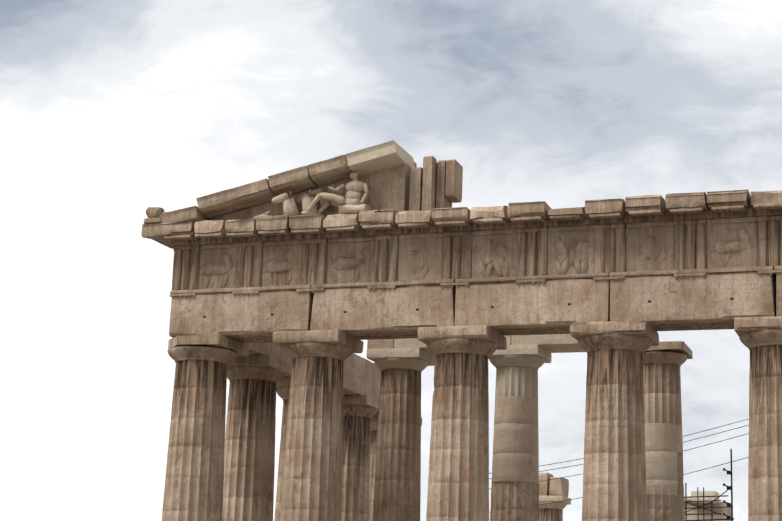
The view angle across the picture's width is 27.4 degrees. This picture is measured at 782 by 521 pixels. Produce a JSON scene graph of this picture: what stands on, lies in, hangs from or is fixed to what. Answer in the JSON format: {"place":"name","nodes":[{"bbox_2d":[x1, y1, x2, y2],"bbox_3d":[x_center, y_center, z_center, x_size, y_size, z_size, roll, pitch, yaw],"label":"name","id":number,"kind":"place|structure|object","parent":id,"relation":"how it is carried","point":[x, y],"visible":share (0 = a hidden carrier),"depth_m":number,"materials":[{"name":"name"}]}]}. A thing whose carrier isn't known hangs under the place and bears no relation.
{"place":"outdoors","nodes":[
{"label":"outdoors","id":0,"kind":"place"},
{"bbox_2d":[0,0,781,520],"label":"sky","id":1,"kind":"structure","parent":0,"point":[111,111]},
{"bbox_2d":[539,495,570,520],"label":"column","id":2,"kind":"structure","parent":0,"point":[551,511],"depth_m":90.32,"materials":[{"name":"stone"}]},
{"bbox_2d":[539,473,568,496],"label":"stone blocks","id":3,"kind":"structure","parent":2,"relation":"on","point":[556,487],"depth_m":90.62,"materials":[{"name":"stone"}]},
{"bbox_2d":[489,419,748,512],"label":"cables","id":4,"kind":"object","parent":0,"point":[684,450],"visible":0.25,"depth_m":55.71,"materials":[{"name":"grey metal"}]},
{"bbox_3d":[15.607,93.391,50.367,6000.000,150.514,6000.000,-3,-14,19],"label":"acropolis rock","id":5,"kind":"object","parent":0,"visible":0},
{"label":"stepped base steps","id":6,"kind":"object","parent":5,"relation":"on","visible":0},
{"bbox_2d":[162,334,248,520],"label":"facade column","id":7,"kind":"structure","parent":6,"relation":"on","point":[194,484],"depth_m":46.06,"materials":[{"name":"stone"}]},
{"bbox_2d":[169,266,781,342],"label":"architrave","id":8,"kind":"object","parent":7,"relation":"on","point":[699,299],"visible":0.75,"depth_m":43.78,"materials":[{"name":"beige stone"}]},
{"bbox_2d":[172,215,781,289],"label":"frieze","id":9,"kind":"object","parent":8,"relation":"on","point":[756,241],"visible":0.9,"depth_m":44.10,"materials":[{"name":"beige stone"}]},
{"bbox_2d":[141,189,781,248],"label":"cornice","id":10,"kind":"structure","parent":9,"relation":"on","point":[686,206],"depth_m":43.95,"materials":[{"name":"beige stone"}]},
{"bbox_2d":[144,140,462,223],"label":"pediment","id":11,"kind":"structure","parent":10,"relation":"on","point":[391,174],"depth_m":45.71,"materials":[{"name":"beige stone"}]},
{"bbox_2d":[252,171,370,219],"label":"pediment sculptures","id":12,"kind":"object","parent":10,"relation":"on","point":[352,202],"visible":0.85,"depth_m":45.52},
{"bbox_2d":[203,281,751,317],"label":"facade architrave cuttings","id":13,"kind":"object","parent":8,"relation":"in","point":[417,309],"visible":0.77,"depth_m":43.65,"materials":[{"name":"beige stone"}]},
{"bbox_2d":[222,355,291,520],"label":"column","id":14,"kind":"structure","parent":6,"relation":"on","point":[249,469],"depth_m":49.47,"materials":[{"name":"stone"}]},
{"bbox_2d":[245,342,380,398],"bbox_3d":[-2.485,2.929,55.930,1.579,2.918,16.673,-3,-14,19],"label":"inner architrave","id":15,"kind":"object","parent":14,"relation":"on","point":[361,376],"depth_m":56.90,"materials":[{"name":"stone"}]},
{"bbox_2d":[274,377,343,520],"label":"column","id":16,"kind":"structure","parent":6,"relation":"on","point":[283,388],"depth_m":53.70,"materials":[{"name":"stone"}]},
{"bbox_2d":[273,330,363,520],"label":"facade column","id":17,"kind":"structure","parent":6,"relation":"on","point":[312,486],"depth_m":44.87,"materials":[{"name":"stone"}]},
{"bbox_2d":[341,395,378,520],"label":"column","id":18,"kind":"structure","parent":6,"relation":"on","point":[359,411],"depth_m":57.38,"materials":[{"name":"stone"}]},
{"bbox_2d":[369,412,421,520],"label":"column","id":19,"kind":"structure","parent":6,"relation":"on","point":[373,430],"depth_m":61.57,"materials":[{"name":"stone"}]},
{"bbox_2d":[418,325,506,520],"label":"facade column","id":20,"kind":"structure","parent":6,"relation":"on","point":[458,483],"depth_m":43.45,"materials":[{"name":"stone"}]},
{"bbox_2d":[570,320,658,520],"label":"facade column","id":21,"kind":"structure","parent":6,"relation":"on","point":[614,478],"depth_m":42.04,"materials":[{"name":"stone"}]},
{"bbox_2d":[684,491,730,520],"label":"restoration marble stack","id":22,"kind":"object","parent":6,"relation":"on","point":[727,511],"visible":0.58,"depth_m":56.98,"materials":[{"name":"beige stone"}]},
{"bbox_2d":[734,316,781,520],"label":"facade column","id":23,"kind":"structure","parent":6,"relation":"on","point":[760,338],"depth_m":40.73,"materials":[{"name":"stone"}]},
{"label":"cella platform","id":24,"kind":"structure","parent":0,"visible":0},
{"bbox_2d":[366,348,434,520],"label":"column","id":25,"kind":"structure","parent":24,"relation":"on","point":[397,490],"depth_m":50.00,"materials":[{"name":"stone"}]},
{"bbox_2d":[367,334,585,354],"bbox_3d":[3.520,2.206,50.097,8.487,1.197,1.560,-3,-14,19],"label":"inner architrave","id":26,"kind":"object","parent":25,"relation":"on","point":[559,343],"visible":0.08,"depth_m":49.15,"materials":[{"name":"stone"}]},
{"bbox_2d":[488,344,551,520],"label":"column","id":27,"kind":"structure","parent":24,"relation":"on","point":[515,481],"depth_m":48.69,"materials":[{"name":"stone"}]},
{"bbox_2d":[642,341,692,520],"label":"column","id":28,"kind":"structure","parent":24,"relation":"on","point":[663,362],"depth_m":47.22,"materials":[{"name":"stone"}]},
{"bbox_2d":[684,449,733,520],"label":"scaffolding","id":29,"kind":"object","parent":24,"relation":"on","point":[731,518],"visible":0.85,"depth_m":52.55,"materials":[{"name":"grey metal"}]}
]}

